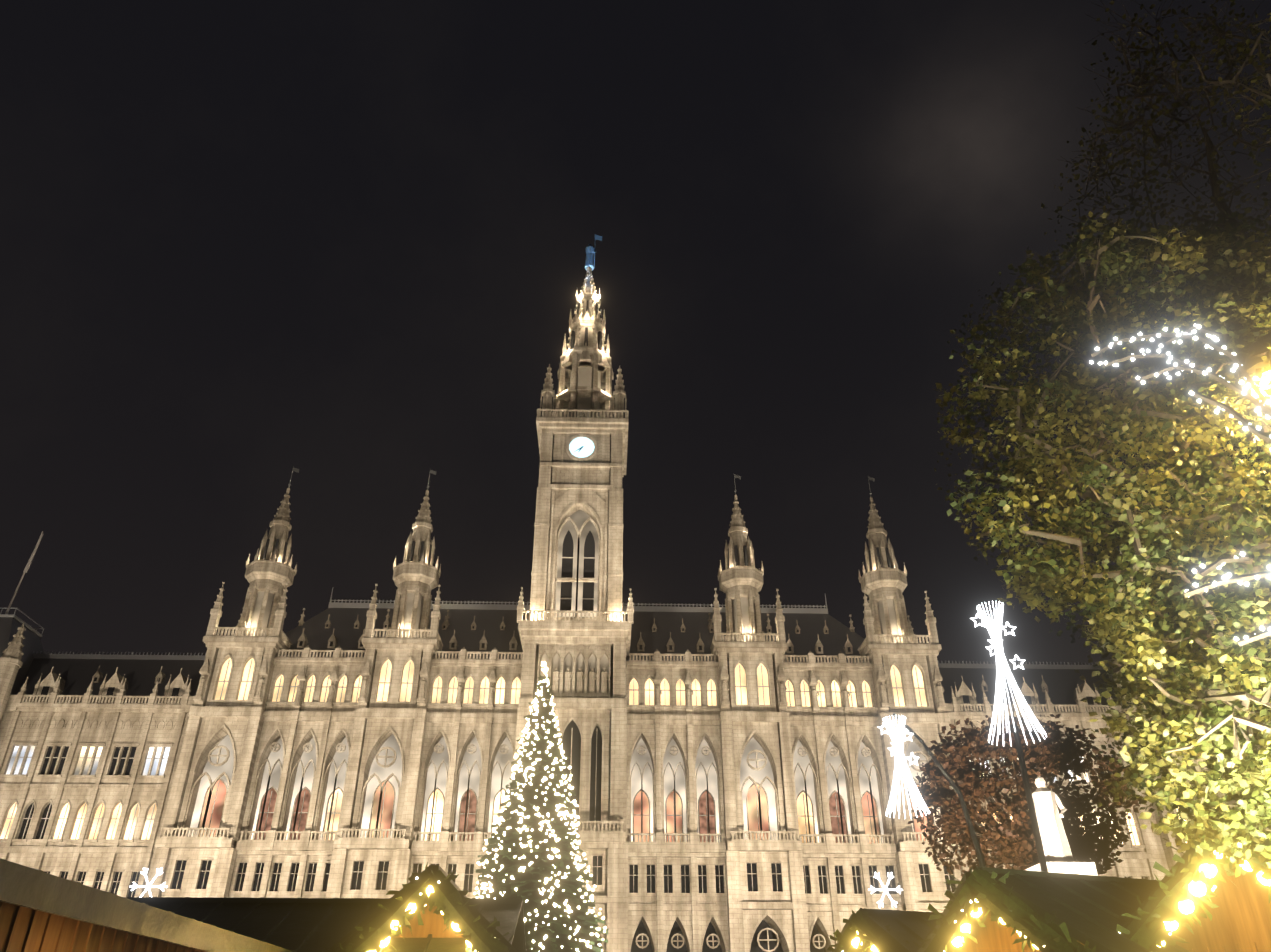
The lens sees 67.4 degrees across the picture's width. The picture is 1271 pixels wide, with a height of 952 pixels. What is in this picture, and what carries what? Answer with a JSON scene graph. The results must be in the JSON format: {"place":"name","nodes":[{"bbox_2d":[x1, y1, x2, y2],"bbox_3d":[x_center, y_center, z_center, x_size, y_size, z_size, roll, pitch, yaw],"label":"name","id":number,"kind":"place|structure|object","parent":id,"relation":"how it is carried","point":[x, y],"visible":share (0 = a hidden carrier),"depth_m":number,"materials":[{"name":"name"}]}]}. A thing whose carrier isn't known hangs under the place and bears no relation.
{"place":"outdoors","nodes":[
{"label":"outdoors","id":0,"kind":"place"},
{"bbox_2d":[0,0,1270,669],"label":"sky","id":1,"kind":"structure","parent":0,"point":[244,243],"materials":[{"name":"black"}]},
{"label":"ground","id":2,"kind":"structure","parent":0,"visible":0},
{"bbox_2d":[0,858,294,951],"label":"hut","id":3,"kind":"object","parent":2,"relation":"on","point":[41,911],"visible":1,"depth_m":5.85,"materials":[{"name":"brown wood"}]},
{"bbox_2d":[124,897,525,951],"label":"hut","id":4,"kind":"object","parent":2,"relation":"on","point":[306,924],"visible":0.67,"depth_m":11.34,"materials":[{"name":"brown wood"}]},
{"bbox_2d":[129,867,166,896],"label":"ornament","id":5,"kind":"object","parent":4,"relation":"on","point":[148,887],"visible":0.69,"depth_m":51.71,"materials":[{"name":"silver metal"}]},
{"bbox_2d":[321,862,517,951],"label":"hut gable","id":6,"kind":"structure","parent":4,"relation":"attached to","point":[433,900],"depth_m":10.49,"materials":[{"name":"brown wood"}]},
{"bbox_2d":[474,661,608,951],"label":"christmas tree","id":7,"kind":"object","parent":2,"relation":"on","point":[534,861],"visible":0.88,"depth_m":69.91,"materials":[{"name":"green plant"}]},
{"bbox_2d":[0,234,1270,951],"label":"city hall","id":8,"kind":"structure","parent":2,"relation":"on","point":[730,768],"depth_m":99.51,"materials":[{"name":"stone"}]},
{"bbox_2d":[827,908,941,951],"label":"hut","id":9,"kind":"object","parent":2,"relation":"on","point":[871,930],"visible":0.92,"depth_m":13.25,"materials":[{"name":"brown wood"}]},
{"bbox_2d":[868,872,902,909],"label":"ornament","id":10,"kind":"object","parent":9,"relation":"on","point":[886,890],"visible":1,"depth_m":55.67,"materials":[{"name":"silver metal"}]},
{"bbox_2d":[878,713,985,867],"bbox_3d":[5.813,8.173,17.784,1.809,7.620,0.847,1,-31,-1],"label":"light pole","id":11,"kind":"object","parent":2,"relation":"on","point":[899,751],"visible":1,"depth_m":19.07,"materials":[{"name":"silver metal"}]},
{"bbox_2d":[970,601,1047,871],"bbox_3d":[8.255,7.528,19.510,1.218,10.503,1.203,1,-31,-1],"label":"light pole","id":12,"kind":"object","parent":2,"relation":"on","point":[998,647],"visible":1,"depth_m":21.04,"materials":[{"name":"silver metal"}]},
{"bbox_2d":[905,712,1141,876],"bbox_3d":[13.629,14.537,32.856,7.760,12.244,7.154,1,-31,-1],"label":"brown tree","id":13,"kind":"object","parent":2,"relation":"on","point":[1011,842],"visible":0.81,"depth_m":33.07,"materials":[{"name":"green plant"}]},
{"bbox_2d":[911,867,1188,951],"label":"hut","id":14,"kind":"object","parent":2,"relation":"on","point":[996,910],"visible":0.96,"depth_m":10.46,"materials":[{"name":"brown wood"}]},
{"bbox_2d":[1025,777,1097,875],"bbox_3d":[12.009,12.633,26.148,2.200,8.588,2.200,1,-31,-1],"label":"statue","id":15,"kind":"object","parent":2,"relation":"on","point":[1057,850],"visible":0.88,"depth_m":27.29,"materials":[{"name":"stone"}]},
{"bbox_2d":[934,0,1270,873],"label":"tree","id":16,"kind":"object","parent":2,"relation":"on","point":[1204,714],"visible":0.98,"depth_m":8.00,"materials":[{"name":"green plant"}]},
{"bbox_2d":[1116,820,1270,951],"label":"hut","id":17,"kind":"object","parent":2,"relation":"on","point":[1206,905],"visible":0.71,"depth_m":9.03,"materials":[{"name":"brown wood"}]},
{"bbox_2d":[1241,332,1270,405],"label":"street lamp","id":18,"kind":"object","parent":2,"relation":"on","point":[1253,364],"visible":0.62,"depth_m":7.44,"materials":[{"name":"yellow glass"}]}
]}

